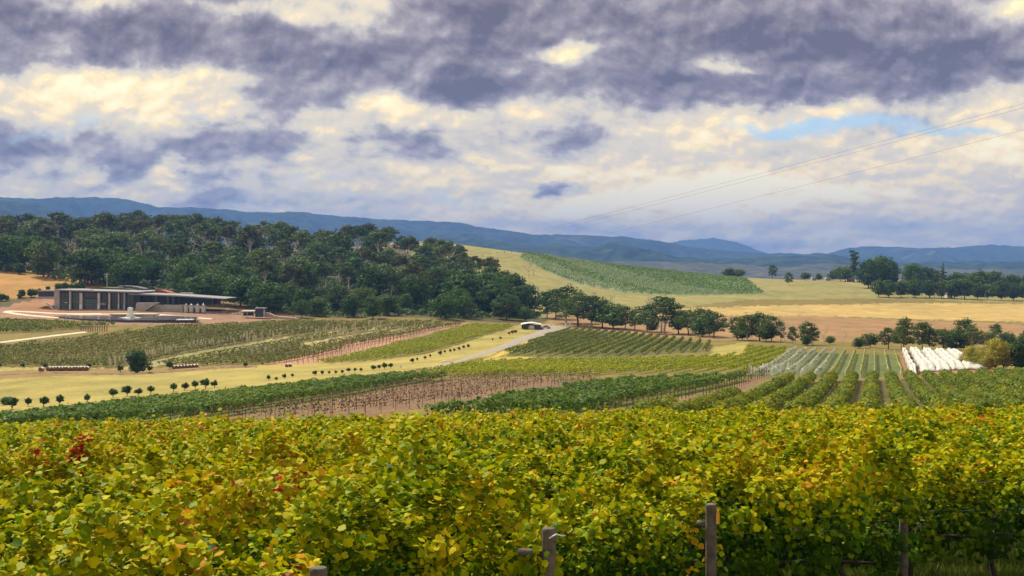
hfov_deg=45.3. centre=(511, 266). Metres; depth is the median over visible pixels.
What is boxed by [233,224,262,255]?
gum tree
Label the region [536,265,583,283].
vine row
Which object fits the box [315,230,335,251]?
gum tree
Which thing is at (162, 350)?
vine row
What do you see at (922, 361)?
bird net
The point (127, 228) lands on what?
gum tree
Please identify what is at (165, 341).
vine row
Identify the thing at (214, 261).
gum tree
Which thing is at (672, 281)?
vine row
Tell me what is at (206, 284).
bright green tree
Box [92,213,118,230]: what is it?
gum tree
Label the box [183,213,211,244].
gum tree
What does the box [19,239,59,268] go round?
bushy gum tree
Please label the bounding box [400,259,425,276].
gum tree
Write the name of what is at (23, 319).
vine row
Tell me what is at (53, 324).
vine row
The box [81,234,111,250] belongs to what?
bushy gum tree
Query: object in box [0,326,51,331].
vine row
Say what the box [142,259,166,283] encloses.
bright green tree
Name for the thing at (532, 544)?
vine row
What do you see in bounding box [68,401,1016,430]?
vine row
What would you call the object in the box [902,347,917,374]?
bird net
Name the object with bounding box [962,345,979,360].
yellow leafed tree
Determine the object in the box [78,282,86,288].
garden shrub
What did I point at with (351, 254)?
bushy gum tree
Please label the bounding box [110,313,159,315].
pond ledge
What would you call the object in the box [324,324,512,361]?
vine row
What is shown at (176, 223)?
gum tree
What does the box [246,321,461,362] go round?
vine row
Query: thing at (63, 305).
window
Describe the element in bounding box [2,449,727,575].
vine row
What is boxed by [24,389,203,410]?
vine row
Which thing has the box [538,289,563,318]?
paddock gum tree
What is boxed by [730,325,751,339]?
bushy tree
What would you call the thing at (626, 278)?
vine row
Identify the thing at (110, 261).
bushy gum tree
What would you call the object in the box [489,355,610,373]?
vine row
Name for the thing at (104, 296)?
window
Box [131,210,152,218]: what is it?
gum tree
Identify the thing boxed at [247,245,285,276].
bushy gum tree
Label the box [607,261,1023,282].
foothills
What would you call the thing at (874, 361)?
vine row
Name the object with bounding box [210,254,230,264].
bushy gum tree
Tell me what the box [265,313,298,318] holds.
ramp wall
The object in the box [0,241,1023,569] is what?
ground
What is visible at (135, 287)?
roof
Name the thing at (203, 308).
storage tank
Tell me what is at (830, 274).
bushy tree
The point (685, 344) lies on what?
vine row
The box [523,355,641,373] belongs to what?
vine row
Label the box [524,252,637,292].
vine row
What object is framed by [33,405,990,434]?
vine row
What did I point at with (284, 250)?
gum tree
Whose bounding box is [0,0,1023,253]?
sky
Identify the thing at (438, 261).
gum tree
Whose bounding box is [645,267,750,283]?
vine row
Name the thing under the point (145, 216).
gum tree
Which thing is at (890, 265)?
spreading old tree
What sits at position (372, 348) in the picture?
vine row
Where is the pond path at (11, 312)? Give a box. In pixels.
[4,311,100,317]
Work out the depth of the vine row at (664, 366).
237.09 m
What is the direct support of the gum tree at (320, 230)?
on the ground at (854, 309)
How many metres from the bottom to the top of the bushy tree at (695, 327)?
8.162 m
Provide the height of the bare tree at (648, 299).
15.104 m
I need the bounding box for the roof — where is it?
[124,285,149,289]
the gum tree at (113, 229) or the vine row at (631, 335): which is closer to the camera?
the vine row at (631, 335)
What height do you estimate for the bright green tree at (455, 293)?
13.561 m
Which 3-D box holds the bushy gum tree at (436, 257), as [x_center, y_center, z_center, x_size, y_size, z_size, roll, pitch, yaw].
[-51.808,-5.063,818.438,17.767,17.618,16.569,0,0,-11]
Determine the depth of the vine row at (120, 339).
386.42 m
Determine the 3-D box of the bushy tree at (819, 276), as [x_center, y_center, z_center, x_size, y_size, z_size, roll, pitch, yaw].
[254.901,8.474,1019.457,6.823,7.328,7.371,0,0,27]
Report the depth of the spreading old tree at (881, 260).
878.23 m
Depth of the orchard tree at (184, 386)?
231.94 m
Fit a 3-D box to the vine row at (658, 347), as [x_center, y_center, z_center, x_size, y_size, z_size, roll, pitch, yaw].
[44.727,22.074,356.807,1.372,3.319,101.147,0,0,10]
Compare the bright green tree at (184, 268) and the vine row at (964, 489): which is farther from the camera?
the bright green tree at (184, 268)
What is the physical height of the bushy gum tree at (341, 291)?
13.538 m
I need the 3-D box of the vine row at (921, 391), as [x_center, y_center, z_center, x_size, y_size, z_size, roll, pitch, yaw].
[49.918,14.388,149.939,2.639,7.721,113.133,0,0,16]
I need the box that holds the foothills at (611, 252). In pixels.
[0,200,1023,269]
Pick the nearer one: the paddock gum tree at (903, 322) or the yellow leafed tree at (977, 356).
the yellow leafed tree at (977, 356)
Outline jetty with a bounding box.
[176,319,194,323]
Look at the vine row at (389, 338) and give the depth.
408.69 m
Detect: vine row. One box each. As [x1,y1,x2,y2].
[0,318,46,322]
[0,319,68,323]
[0,320,74,325]
[0,320,83,326]
[0,320,104,327]
[0,320,275,363]
[0,321,236,361]
[0,322,201,359]
[0,323,93,330]
[0,323,176,358]
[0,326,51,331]
[0,328,131,356]
[0,332,98,353]
[0,336,69,350]
[0,339,38,348]
[0,373,362,424]
[0,377,315,422]
[0,385,249,419]
[0,401,953,426]
[0,401,1006,427]
[0,403,982,429]
[0,403,1016,431]
[0,403,1016,521]
[0,404,918,575]
[0,404,1023,441]
[0,406,1012,502]
[0,407,1008,446]
[0,407,1023,444]
[0,407,1023,453]
[0,407,1023,506]
[0,414,1023,539]
[0,414,1023,556]
[0,418,1023,575]
[0,419,564,575]
[0,419,1023,575]
[0,457,326,575]
[1,319,58,322]
[1,320,95,326]
[1,320,115,329]
[1,405,986,427]
[1,412,1023,510]
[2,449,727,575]
[3,319,301,365]
[5,382,281,420]
[7,409,1023,453]
[10,403,1023,427]
[13,401,1023,437]
[14,401,1020,426]
[18,319,312,364]
[23,407,1015,441]
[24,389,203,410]
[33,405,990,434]
[35,319,325,365]
[44,402,1023,431]
[50,320,335,365]
[54,371,401,422]
[68,320,347,365]
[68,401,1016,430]
[85,320,357,365]
[87,399,975,426]
[101,370,416,420]
[102,319,368,365]
[138,370,427,419]
[156,331,327,363]
[167,326,372,364]
[170,371,485,419]
[180,341,301,364]
[182,396,263,416]
[197,343,304,363]
[198,371,499,417]
[215,329,389,363]
[228,371,515,416]
[230,323,437,363]
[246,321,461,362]
[249,371,531,416]
[262,345,342,362]
[276,319,462,361]
[276,371,551,418]
[284,323,421,356]
[286,322,458,363]
[289,319,378,334]
[301,338,393,363]
[313,371,571,415]
[316,323,510,361]
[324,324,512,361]
[328,373,464,396]
[340,327,502,360]
[347,320,388,328]
[355,330,493,359]
[369,333,481,358]
[374,319,420,330]
[375,320,396,325]
[382,376,435,388]
[383,339,464,357]
[391,323,499,343]
[401,319,433,327]
[404,344,444,354]
[419,357,492,371]
[422,370,447,379]
[424,372,694,416]
[427,357,507,371]
[434,323,488,333]
[439,357,521,371]
[448,356,539,373]
[448,371,591,400]
[450,358,481,364]
[458,356,556,372]
[466,356,573,373]
[467,371,719,413]
[476,356,592,373]
[488,372,667,400]
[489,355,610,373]
[504,328,584,351]
[506,355,627,373]
[509,328,592,353]
[509,370,746,412]
[520,328,600,353]
[521,254,608,288]
[521,256,594,285]
[523,253,626,291]
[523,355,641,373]
[524,251,642,292]
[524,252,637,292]
[525,251,652,292]
[527,251,660,293]
[527,327,578,341]
[533,329,607,353]
[534,252,670,293]
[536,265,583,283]
[541,253,680,293]
[544,326,570,334]
[544,355,656,372]
[546,329,615,353]
[548,254,691,293]
[550,392,620,412]
[551,373,600,386]
[552,255,699,293]
[558,330,623,354]
[562,374,636,388]
[566,257,707,293]
[567,355,669,372]
[571,258,715,293]
[572,330,630,353]
[574,258,722,293]
[581,259,731,293]
[583,260,737,293]
[586,331,637,354]
[590,260,751,292]
[592,261,745,293]
[593,354,681,371]
[596,261,760,292]
[599,382,695,411]
[600,331,645,353]
[601,262,763,291]
[604,262,760,290]
[609,263,756,287]
[613,332,652,353]
[616,354,693,371]
[621,264,754,287]
[623,265,756,286]
[626,333,659,353]
[627,395,679,410]
[636,354,707,371]
[637,266,755,285]
[638,266,754,284]
[639,334,667,353]
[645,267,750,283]
[646,267,752,282]
[652,335,675,352]
[655,353,720,371]
[656,268,750,281]
[664,269,750,280]
[665,336,684,351]
[665,386,741,413]
[666,269,746,279]
[672,351,736,370]
[677,337,692,350]
[689,271,746,279]
[689,338,700,350]
[690,345,774,369]
[702,339,710,350]
[703,366,768,394]
[705,372,794,409]
[707,345,786,370]
[724,349,785,369]
[742,355,783,369]
[743,345,761,351]
[747,370,816,409]
[756,346,796,371]
[770,347,806,375]
[781,370,837,410]
[785,346,816,372]
[800,348,826,374]
[814,348,835,375]
[821,370,858,407]
[830,348,845,371]
[844,349,855,374]
[857,370,883,409]
[859,349,865,377]
[873,349,876,371]
[883,349,889,371]
[884,371,919,408]
[893,349,902,373]
[902,369,954,410]
[920,370,994,408]
[938,369,1023,408]
[956,368,1023,400]
[975,367,1023,390]
[993,367,1023,381]
[1012,366,1023,374]
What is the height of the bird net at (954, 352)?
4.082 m
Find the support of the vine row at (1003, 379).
on the ground at (854, 309)
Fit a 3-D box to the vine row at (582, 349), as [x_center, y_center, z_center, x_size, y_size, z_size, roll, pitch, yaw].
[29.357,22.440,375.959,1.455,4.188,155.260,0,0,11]
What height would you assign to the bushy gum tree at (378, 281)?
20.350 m
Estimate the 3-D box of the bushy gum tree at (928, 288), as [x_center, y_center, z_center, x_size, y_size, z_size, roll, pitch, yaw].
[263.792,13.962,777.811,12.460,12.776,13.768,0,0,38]
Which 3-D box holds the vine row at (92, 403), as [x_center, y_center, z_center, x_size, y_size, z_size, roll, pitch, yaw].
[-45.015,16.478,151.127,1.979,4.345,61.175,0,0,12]
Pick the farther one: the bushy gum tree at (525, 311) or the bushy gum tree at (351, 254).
the bushy gum tree at (351, 254)
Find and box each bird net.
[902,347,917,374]
[909,347,937,371]
[921,347,950,370]
[934,347,965,369]
[946,348,985,368]
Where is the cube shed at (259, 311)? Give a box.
[255,307,266,316]
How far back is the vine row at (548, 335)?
407.82 m
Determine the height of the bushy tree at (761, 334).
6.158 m
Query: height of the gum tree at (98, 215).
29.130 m
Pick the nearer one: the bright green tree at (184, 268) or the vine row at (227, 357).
the vine row at (227, 357)
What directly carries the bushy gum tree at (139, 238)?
on the ground at (854, 309)
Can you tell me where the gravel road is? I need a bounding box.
[420,326,571,368]
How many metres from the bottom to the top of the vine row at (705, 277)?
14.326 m
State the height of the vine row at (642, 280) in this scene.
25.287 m
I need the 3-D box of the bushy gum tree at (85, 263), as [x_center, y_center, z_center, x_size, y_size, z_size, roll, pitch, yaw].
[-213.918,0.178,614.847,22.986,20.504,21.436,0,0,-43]
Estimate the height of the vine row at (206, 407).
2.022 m
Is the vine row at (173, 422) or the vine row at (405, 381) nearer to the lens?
the vine row at (173, 422)
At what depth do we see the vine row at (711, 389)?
159.84 m
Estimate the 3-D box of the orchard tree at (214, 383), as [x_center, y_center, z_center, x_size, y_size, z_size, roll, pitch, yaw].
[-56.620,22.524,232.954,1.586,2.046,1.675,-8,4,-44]
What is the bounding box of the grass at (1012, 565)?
[498,531,1023,575]
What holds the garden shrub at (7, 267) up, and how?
on the ground at (854, 309)
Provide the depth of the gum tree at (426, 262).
669.41 m
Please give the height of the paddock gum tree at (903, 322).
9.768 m
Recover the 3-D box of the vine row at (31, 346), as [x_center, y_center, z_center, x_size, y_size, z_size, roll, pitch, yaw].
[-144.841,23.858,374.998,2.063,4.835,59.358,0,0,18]
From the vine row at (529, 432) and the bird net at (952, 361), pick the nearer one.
the vine row at (529, 432)
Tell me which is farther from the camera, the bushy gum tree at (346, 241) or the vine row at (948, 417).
the bushy gum tree at (346, 241)
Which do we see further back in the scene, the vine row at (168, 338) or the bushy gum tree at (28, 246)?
the bushy gum tree at (28, 246)
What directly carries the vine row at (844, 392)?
on the ground at (854, 309)
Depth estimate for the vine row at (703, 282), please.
906.37 m
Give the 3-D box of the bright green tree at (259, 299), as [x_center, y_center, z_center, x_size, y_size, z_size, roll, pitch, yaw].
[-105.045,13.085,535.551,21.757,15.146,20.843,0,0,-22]
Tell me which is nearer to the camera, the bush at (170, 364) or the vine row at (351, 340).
the bush at (170, 364)
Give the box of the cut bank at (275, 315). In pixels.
[231,312,298,317]
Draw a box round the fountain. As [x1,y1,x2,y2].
[122,307,139,317]
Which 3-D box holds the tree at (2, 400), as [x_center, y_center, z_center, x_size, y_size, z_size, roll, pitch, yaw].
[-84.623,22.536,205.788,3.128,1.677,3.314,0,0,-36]
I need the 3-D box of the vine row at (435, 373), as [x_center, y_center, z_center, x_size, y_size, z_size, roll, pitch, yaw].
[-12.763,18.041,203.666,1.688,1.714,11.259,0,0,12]
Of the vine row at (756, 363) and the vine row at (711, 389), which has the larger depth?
the vine row at (756, 363)
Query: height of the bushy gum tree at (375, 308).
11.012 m
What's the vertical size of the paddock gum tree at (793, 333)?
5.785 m
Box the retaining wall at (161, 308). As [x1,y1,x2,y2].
[135,303,183,311]
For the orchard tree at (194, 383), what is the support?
on the ground at (854, 309)
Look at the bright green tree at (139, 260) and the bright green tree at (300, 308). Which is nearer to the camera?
the bright green tree at (300, 308)
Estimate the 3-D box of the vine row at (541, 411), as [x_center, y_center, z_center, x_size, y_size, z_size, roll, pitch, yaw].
[1.656,7.937,61.769,58.214,1.971,2.008,0,0,-7]
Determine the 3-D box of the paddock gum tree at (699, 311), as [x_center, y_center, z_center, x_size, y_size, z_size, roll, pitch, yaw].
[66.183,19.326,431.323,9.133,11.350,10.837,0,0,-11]
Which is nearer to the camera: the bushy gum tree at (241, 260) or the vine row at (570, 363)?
the vine row at (570, 363)
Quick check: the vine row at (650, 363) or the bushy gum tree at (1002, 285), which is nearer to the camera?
the vine row at (650, 363)
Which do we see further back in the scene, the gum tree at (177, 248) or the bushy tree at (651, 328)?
the gum tree at (177, 248)
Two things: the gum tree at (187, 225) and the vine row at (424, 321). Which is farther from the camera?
the gum tree at (187, 225)
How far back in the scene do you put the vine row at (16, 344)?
377.96 m
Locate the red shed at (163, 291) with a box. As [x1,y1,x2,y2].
[155,290,174,292]
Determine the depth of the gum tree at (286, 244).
719.99 m
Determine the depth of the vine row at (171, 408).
150.79 m
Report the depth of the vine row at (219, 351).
370.69 m
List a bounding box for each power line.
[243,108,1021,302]
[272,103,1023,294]
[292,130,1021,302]
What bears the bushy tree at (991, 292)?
on the ground at (854, 309)
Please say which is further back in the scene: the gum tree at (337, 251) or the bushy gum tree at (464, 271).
the gum tree at (337, 251)
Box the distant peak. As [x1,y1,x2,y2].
[672,238,763,252]
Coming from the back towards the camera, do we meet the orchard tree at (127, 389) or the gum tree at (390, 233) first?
the gum tree at (390, 233)
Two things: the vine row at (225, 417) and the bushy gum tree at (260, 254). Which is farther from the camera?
the bushy gum tree at (260, 254)
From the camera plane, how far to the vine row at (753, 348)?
293.57 m
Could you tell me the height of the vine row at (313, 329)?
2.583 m
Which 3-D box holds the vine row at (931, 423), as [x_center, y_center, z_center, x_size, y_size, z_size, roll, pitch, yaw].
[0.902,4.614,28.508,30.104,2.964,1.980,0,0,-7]
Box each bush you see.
[117,365,123,371]
[166,361,173,369]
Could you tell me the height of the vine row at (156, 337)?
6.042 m
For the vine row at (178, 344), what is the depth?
393.48 m
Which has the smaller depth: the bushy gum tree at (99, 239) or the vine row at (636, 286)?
the bushy gum tree at (99, 239)
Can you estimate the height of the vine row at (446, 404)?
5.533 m
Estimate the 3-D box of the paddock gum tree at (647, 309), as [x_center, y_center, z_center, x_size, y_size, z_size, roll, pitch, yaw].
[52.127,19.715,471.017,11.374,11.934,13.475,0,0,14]
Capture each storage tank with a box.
[184,304,188,312]
[189,304,193,312]
[195,304,199,312]
[201,304,205,313]
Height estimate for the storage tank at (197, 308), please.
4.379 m
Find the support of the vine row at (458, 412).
on the ground at (854, 309)
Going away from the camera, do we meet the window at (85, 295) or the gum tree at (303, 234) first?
the window at (85, 295)
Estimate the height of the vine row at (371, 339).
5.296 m
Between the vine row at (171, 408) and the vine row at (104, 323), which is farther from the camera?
the vine row at (104, 323)
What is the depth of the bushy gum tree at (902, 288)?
763.72 m
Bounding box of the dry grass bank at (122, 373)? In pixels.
[0,365,255,375]
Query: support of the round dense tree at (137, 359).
on the ground at (854, 309)
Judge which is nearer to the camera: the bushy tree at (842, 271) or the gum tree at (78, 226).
the gum tree at (78, 226)
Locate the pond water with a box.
[55,315,197,322]
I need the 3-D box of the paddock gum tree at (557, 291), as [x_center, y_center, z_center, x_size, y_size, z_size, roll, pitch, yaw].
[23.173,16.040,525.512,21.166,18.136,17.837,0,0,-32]
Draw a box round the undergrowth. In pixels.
[0,247,541,318]
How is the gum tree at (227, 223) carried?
on the ground at (854, 309)
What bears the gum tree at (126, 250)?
on the ground at (854, 309)
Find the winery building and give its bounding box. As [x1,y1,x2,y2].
[35,287,236,309]
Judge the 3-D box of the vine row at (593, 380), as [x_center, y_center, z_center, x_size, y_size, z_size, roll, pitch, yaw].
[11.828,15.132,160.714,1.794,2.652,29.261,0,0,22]
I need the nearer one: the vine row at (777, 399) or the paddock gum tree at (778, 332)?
the vine row at (777, 399)
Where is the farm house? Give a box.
[944,290,951,297]
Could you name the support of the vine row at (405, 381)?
on the ground at (854, 309)
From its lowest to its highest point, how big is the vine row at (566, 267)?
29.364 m
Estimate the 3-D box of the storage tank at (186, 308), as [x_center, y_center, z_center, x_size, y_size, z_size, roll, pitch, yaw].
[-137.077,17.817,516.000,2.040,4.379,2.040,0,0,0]
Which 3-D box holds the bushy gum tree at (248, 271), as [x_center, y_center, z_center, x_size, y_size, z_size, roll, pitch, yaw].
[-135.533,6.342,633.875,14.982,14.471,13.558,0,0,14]
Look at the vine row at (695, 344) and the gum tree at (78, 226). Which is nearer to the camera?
the vine row at (695, 344)
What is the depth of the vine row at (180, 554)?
7.17 m
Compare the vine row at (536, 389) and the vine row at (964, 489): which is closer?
the vine row at (964, 489)
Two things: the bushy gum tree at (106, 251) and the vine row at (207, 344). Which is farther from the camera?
the bushy gum tree at (106, 251)
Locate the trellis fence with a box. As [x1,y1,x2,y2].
[81,325,106,330]
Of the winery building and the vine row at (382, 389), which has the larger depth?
the winery building
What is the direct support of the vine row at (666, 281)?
on the ground at (854, 309)
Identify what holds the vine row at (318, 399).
on the ground at (854, 309)
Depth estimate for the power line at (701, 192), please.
195.58 m
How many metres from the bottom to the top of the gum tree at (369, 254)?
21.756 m
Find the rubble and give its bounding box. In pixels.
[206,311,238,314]
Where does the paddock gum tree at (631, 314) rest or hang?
on the ground at (854, 309)
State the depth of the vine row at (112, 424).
40.41 m
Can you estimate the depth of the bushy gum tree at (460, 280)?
572.18 m
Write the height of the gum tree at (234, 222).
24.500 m
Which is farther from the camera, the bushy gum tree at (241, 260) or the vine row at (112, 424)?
the bushy gum tree at (241, 260)
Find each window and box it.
[60,293,68,297]
[60,299,68,308]
[72,292,79,308]
[83,293,96,297]
[83,299,96,308]
[101,293,107,308]
[111,293,117,298]
[111,300,117,308]
[120,293,123,308]
[125,294,134,308]
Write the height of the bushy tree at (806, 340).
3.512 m
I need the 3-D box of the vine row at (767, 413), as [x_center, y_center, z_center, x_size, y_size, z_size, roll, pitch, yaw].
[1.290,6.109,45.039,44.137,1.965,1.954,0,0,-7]
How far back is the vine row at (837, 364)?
242.76 m
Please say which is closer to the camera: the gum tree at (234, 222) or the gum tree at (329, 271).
the gum tree at (329, 271)
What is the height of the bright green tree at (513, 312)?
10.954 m
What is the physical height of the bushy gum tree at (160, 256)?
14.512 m
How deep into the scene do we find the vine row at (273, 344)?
379.76 m
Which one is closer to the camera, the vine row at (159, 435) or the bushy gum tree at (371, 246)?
the vine row at (159, 435)
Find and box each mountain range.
[0,197,912,262]
[828,244,1023,262]
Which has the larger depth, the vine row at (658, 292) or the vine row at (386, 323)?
the vine row at (658, 292)
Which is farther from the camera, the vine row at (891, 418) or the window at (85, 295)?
the window at (85, 295)
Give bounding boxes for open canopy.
[242,310,254,316]
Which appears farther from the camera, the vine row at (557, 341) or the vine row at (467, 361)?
the vine row at (557, 341)
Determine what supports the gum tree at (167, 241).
on the ground at (854, 309)
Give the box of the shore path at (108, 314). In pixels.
[69,313,211,318]
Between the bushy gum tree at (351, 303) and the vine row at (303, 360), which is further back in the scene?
the bushy gum tree at (351, 303)
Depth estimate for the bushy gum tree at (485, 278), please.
571.13 m
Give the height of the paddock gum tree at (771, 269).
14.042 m
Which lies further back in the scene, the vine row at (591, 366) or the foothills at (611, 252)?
the foothills at (611, 252)
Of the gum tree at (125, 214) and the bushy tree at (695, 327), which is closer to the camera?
the bushy tree at (695, 327)
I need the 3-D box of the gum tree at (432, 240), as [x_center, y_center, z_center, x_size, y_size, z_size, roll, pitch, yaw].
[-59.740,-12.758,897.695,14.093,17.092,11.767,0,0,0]
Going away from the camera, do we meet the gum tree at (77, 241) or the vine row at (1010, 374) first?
the vine row at (1010, 374)
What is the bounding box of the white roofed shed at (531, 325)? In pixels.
[521,322,541,329]
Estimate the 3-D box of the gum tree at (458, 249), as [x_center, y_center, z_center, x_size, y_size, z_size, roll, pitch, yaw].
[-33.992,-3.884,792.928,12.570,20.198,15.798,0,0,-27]
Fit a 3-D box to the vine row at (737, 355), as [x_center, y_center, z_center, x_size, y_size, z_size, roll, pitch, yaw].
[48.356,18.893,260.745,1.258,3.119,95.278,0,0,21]
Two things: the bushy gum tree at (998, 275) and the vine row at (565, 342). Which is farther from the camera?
the bushy gum tree at (998, 275)
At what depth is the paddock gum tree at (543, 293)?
554.57 m
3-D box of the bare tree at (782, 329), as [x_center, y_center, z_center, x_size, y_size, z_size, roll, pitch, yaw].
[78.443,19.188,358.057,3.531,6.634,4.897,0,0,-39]
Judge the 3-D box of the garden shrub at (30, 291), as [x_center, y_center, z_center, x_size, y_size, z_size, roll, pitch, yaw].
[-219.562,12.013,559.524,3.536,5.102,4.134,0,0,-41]
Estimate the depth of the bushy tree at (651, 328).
470.27 m
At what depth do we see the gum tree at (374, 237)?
825.68 m
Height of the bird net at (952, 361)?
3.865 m
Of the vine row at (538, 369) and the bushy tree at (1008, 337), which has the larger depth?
the bushy tree at (1008, 337)
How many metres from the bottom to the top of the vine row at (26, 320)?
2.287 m
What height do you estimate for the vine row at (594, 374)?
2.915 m
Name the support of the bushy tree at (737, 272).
on the ground at (854, 309)
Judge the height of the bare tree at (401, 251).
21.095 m
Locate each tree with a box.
[0,214,16,228]
[0,221,20,237]
[0,232,27,270]
[0,396,12,403]
[3,397,18,408]
[9,233,39,264]
[14,212,35,227]
[16,221,32,236]
[16,225,37,238]
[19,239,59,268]
[23,236,63,276]
[25,397,31,404]
[29,235,46,240]
[30,217,61,231]
[37,225,58,240]
[39,396,49,405]
[46,211,75,235]
[49,235,69,267]
[54,225,75,241]
[55,394,63,403]
[57,243,73,265]
[59,238,81,265]
[61,247,107,285]
[62,217,91,237]
[66,220,90,238]
[67,238,88,249]
[70,224,108,241]
[77,248,109,282]
[78,239,104,249]
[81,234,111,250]
[84,393,90,401]
[88,217,97,228]
[89,245,116,279]
[92,211,115,223]
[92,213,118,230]
[93,218,116,234]
[99,230,125,250]
[103,250,122,277]
[104,263,136,285]
[107,259,149,285]
[109,388,118,396]
[110,245,125,253]
[113,231,132,248]
[113,250,153,285]
[115,213,135,219]
[115,219,135,245]
[116,215,133,230]
[118,219,135,235]
[120,247,136,255]
[121,385,131,395]
[124,348,153,372]
[125,229,163,256]
[129,216,151,232]
[130,219,154,232]
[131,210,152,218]
[133,388,141,395]
[138,213,149,219]
[140,227,164,241]
[141,251,160,260]
[142,250,167,268]
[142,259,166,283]
[147,385,154,393]
[150,214,172,252]
[157,239,172,264]
[158,243,174,264]
[159,230,195,259]
[160,219,192,237]
[163,213,178,226]
[163,252,205,289]
[165,242,189,259]
[165,257,208,291]
[170,383,177,391]
[178,270,226,295]
[181,382,189,389]
[182,220,192,240]
[182,253,200,264]
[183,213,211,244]
[189,223,201,253]
[189,230,223,252]
[189,231,228,244]
[191,381,197,387]
[194,220,221,240]
[198,250,213,264]
[198,378,209,388]
[199,241,229,258]
[200,241,218,270]
[205,267,233,291]
[206,259,218,268]
[207,259,245,279]
[210,216,225,233]
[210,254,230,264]
[210,380,217,387]
[214,273,257,305]
[215,245,249,266]
[217,225,236,246]
[218,221,237,246]
[222,251,254,273]
[229,230,265,248]
[229,232,265,255]
[230,220,240,242]
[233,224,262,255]
[237,274,267,302]
[238,265,257,277]
[245,280,294,309]
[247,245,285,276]
[250,267,275,285]
[253,258,276,283]
[254,220,270,248]
[262,223,275,232]
[262,228,288,258]
[262,284,287,312]
[267,221,290,236]
[271,239,295,254]
[271,246,292,261]
[271,265,281,285]
[276,264,307,282]
[278,255,320,284]
[280,225,299,259]
[283,279,303,304]
[286,258,324,291]
[288,230,313,249]
[288,255,309,263]
[289,285,315,307]
[291,298,312,314]
[297,246,325,270]
[305,241,331,263]
[306,297,327,313]
[311,261,333,288]
[314,229,334,243]
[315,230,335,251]
[321,228,357,265]
[321,261,337,286]
[323,283,351,310]
[326,246,350,281]
[330,250,361,273]
[336,256,368,282]
[338,224,359,238]
[339,265,358,295]
[340,293,362,316]
[350,285,377,306]
[351,225,370,255]
[352,262,388,296]
[356,246,368,262]
[358,248,378,278]
[359,222,378,232]
[359,230,373,247]
[360,232,387,260]
[361,294,384,318]
[366,230,392,266]
[369,262,398,289]
[370,247,400,266]
[375,227,394,248]
[380,295,400,314]
[381,248,398,258]
[383,226,399,246]
[383,269,402,295]
[389,255,408,267]
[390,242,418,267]
[390,267,412,294]
[392,240,407,254]
[393,237,405,254]
[395,273,436,306]
[396,235,419,257]
[398,293,412,308]
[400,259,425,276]
[405,254,419,275]
[410,255,435,270]
[413,244,438,259]
[419,271,437,287]
[422,238,437,259]
[426,294,461,318]
[427,264,453,298]
[429,239,453,257]
[430,246,443,267]
[433,257,447,267]
[433,272,478,304]
[443,255,469,268]
[443,286,474,307]
[444,266,479,286]
[450,245,469,258]
[452,257,479,274]
[452,293,476,317]
[467,270,507,308]
[468,256,482,271]
[473,281,508,310]
[475,264,508,275]
[482,256,500,269]
[489,295,511,318]
[493,272,514,296]
[493,293,518,319]
[505,273,525,293]
[507,285,532,310]
[507,294,523,316]
[517,306,532,320]
[522,282,542,308]
[535,289,554,317]
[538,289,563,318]
[548,283,592,322]
[555,292,596,325]
[572,293,603,326]
[582,298,611,327]
[593,301,628,328]
[613,305,635,329]
[627,309,641,330]
[633,303,660,331]
[641,294,685,333]
[644,296,671,331]
[646,326,659,330]
[668,309,688,333]
[673,308,699,334]
[686,307,705,335]
[687,315,716,336]
[699,308,718,336]
[700,312,728,337]
[720,267,734,275]
[723,316,746,339]
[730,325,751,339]
[732,269,746,275]
[735,312,760,340]
[746,311,771,340]
[755,324,776,341]
[758,313,782,341]
[768,264,777,278]
[775,321,785,338]
[776,322,789,342]
[783,271,793,282]
[785,326,797,343]
[796,322,818,339]
[800,272,810,279]
[801,335,812,345]
[806,328,819,344]
[816,273,822,279]
[825,335,836,342]
[826,270,838,279]
[833,264,860,281]
[848,250,859,282]
[851,337,867,346]
[853,259,882,287]
[861,332,882,347]
[867,254,893,280]
[869,278,885,296]
[876,327,900,348]
[878,279,898,296]
[881,259,900,285]
[888,316,915,346]
[895,280,911,296]
[895,326,909,348]
[900,261,926,286]
[907,278,925,297]
[909,320,936,349]
[917,265,935,281]
[919,326,938,346]
[920,279,938,297]
[927,269,940,285]
[931,329,956,348]
[932,281,949,297]
[938,262,947,287]
[938,329,969,348]
[944,317,977,349]
[945,271,969,288]
[945,278,963,298]
[954,278,975,298]
[956,324,987,348]
[957,354,971,361]
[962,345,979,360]
[966,268,996,285]
[968,347,988,365]
[969,283,984,298]
[976,331,997,344]
[977,350,1001,368]
[979,283,1000,297]
[979,337,1009,367]
[982,270,1006,291]
[989,323,1002,339]
[992,278,1013,299]
[992,340,1015,367]
[998,331,1020,344]
[1002,273,1021,291]
[1005,336,1023,367]
[1007,281,1022,299]
[1018,281,1023,297]
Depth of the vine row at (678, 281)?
892.49 m
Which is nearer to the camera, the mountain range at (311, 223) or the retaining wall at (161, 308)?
the retaining wall at (161, 308)
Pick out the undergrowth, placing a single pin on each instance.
(421, 310)
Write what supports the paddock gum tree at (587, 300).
on the ground at (854, 309)
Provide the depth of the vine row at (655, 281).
888.90 m
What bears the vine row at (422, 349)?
on the ground at (854, 309)
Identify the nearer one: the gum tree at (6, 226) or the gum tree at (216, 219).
the gum tree at (6, 226)
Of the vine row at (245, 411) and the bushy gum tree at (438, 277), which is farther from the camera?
the bushy gum tree at (438, 277)
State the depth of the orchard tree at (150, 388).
227.19 m
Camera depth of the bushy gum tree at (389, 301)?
527.36 m
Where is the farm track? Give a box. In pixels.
[0,332,85,342]
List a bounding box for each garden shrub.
[0,293,5,300]
[4,264,11,271]
[14,263,24,273]
[18,290,26,296]
[27,288,34,296]
[55,283,61,288]
[61,282,68,288]
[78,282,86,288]

